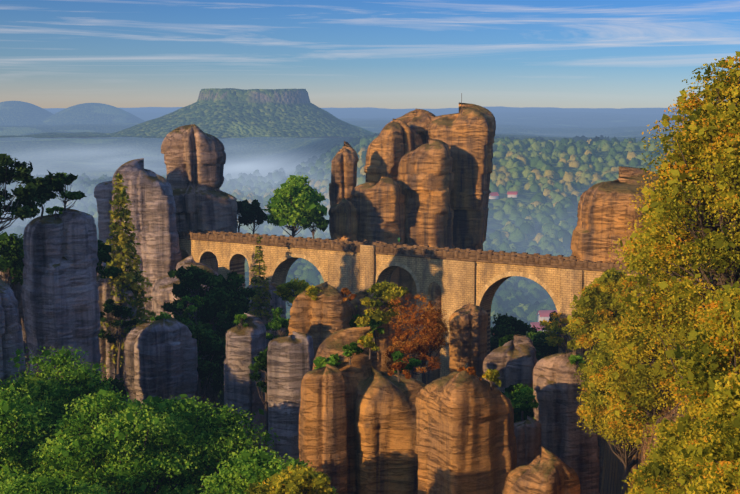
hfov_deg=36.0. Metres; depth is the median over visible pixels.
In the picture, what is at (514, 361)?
dark rock
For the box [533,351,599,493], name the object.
rock pillar
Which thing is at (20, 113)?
hills
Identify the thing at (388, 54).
sky
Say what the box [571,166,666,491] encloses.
cliff rock
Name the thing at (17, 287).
rock pillar
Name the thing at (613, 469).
bank terrain
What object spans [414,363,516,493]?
rock
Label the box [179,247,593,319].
bridge voussoirs
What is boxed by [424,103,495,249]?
rock
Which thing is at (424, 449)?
rock
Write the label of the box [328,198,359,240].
rock
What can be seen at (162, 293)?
rock wall
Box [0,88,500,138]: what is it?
lilienstein terrain
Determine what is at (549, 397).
pillar rock
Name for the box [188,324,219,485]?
rock wall
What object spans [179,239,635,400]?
bridge wall
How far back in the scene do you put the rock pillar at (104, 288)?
139.82 m
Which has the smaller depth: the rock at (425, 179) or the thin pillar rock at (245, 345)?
the thin pillar rock at (245, 345)
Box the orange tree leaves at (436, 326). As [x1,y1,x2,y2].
[340,288,592,380]
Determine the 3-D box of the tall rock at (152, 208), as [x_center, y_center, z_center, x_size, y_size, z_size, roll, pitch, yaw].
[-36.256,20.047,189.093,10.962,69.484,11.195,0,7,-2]
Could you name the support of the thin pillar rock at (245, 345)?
on the terrain ground at (96, 158)
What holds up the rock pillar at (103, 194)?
on the terrain ground at (96, 158)
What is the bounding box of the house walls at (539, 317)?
[489,194,549,331]
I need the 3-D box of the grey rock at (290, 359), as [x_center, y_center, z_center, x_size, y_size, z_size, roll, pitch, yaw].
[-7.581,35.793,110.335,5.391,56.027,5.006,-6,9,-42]
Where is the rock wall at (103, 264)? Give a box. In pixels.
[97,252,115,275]
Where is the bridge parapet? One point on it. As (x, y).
(500, 257)
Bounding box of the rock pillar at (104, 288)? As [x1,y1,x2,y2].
[96,274,136,385]
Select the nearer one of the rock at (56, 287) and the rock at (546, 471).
the rock at (546, 471)
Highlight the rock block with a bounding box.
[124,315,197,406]
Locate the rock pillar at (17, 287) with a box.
[0,267,30,378]
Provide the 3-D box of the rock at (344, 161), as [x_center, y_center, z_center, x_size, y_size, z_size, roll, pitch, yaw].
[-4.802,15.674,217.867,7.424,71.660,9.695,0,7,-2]
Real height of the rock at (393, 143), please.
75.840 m
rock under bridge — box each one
[246,280,285,373]
[412,281,440,384]
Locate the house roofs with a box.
[490,191,556,334]
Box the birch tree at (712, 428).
[244,51,739,493]
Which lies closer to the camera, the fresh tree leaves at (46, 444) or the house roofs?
the fresh tree leaves at (46, 444)
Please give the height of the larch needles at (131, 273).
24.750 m
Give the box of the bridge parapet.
[177,229,646,274]
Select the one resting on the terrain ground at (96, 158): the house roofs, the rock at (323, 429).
the rock at (323, 429)
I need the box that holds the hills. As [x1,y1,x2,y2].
[0,101,145,125]
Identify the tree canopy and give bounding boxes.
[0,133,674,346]
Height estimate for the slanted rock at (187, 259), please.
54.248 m
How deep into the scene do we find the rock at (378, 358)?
125.71 m
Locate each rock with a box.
[0,280,25,390]
[21,208,101,386]
[30,257,76,378]
[112,158,181,321]
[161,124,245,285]
[176,256,194,268]
[224,313,265,452]
[267,331,313,464]
[288,281,355,357]
[299,364,346,493]
[312,326,425,493]
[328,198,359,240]
[329,141,358,206]
[348,290,403,374]
[351,176,404,311]
[364,119,422,182]
[382,109,434,143]
[397,139,454,369]
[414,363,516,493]
[418,427,430,493]
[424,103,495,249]
[449,303,487,377]
[483,334,537,401]
[502,446,579,493]
[514,415,540,466]
[536,375,562,459]
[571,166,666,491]
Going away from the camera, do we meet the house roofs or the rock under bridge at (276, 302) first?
the rock under bridge at (276, 302)
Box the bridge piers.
[328,245,582,376]
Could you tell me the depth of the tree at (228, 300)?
138.97 m
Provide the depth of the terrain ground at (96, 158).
4823.43 m
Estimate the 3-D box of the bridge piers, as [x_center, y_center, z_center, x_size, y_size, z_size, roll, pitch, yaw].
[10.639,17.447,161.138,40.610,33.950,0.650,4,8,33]
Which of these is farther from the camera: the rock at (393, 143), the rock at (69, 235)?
the rock at (393, 143)
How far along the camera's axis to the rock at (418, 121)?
228.37 m
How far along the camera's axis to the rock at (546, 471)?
78.94 m
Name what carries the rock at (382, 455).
on the terrain ground at (96, 158)
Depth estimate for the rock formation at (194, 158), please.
190.23 m
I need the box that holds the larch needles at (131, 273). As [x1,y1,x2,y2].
[100,173,273,367]
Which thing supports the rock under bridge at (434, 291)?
on the terrain ground at (96, 158)
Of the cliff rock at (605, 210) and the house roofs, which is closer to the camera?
the cliff rock at (605, 210)
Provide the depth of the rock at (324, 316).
121.99 m
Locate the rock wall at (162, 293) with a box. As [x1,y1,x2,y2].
[151,262,218,322]
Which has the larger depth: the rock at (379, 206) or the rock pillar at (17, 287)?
the rock at (379, 206)
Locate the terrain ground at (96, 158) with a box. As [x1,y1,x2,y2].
[0,106,688,318]
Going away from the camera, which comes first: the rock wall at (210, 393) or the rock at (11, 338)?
the rock at (11, 338)
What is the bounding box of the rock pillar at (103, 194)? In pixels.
[94,181,114,244]
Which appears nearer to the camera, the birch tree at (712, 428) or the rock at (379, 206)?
the birch tree at (712, 428)
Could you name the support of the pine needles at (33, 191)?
on the terrain ground at (96, 158)
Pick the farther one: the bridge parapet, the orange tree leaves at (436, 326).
the bridge parapet
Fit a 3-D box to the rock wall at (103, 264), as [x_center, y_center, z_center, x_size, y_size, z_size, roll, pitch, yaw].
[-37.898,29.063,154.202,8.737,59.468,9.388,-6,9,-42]
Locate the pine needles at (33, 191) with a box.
[0,153,546,334]
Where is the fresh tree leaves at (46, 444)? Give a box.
[0,175,585,493]
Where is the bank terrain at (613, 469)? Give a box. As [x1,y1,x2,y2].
[600,273,698,493]
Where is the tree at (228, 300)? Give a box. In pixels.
[0,93,578,493]
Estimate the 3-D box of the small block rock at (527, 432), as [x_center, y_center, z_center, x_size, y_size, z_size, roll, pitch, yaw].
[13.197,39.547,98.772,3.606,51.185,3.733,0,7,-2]
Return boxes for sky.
[0,0,739,108]

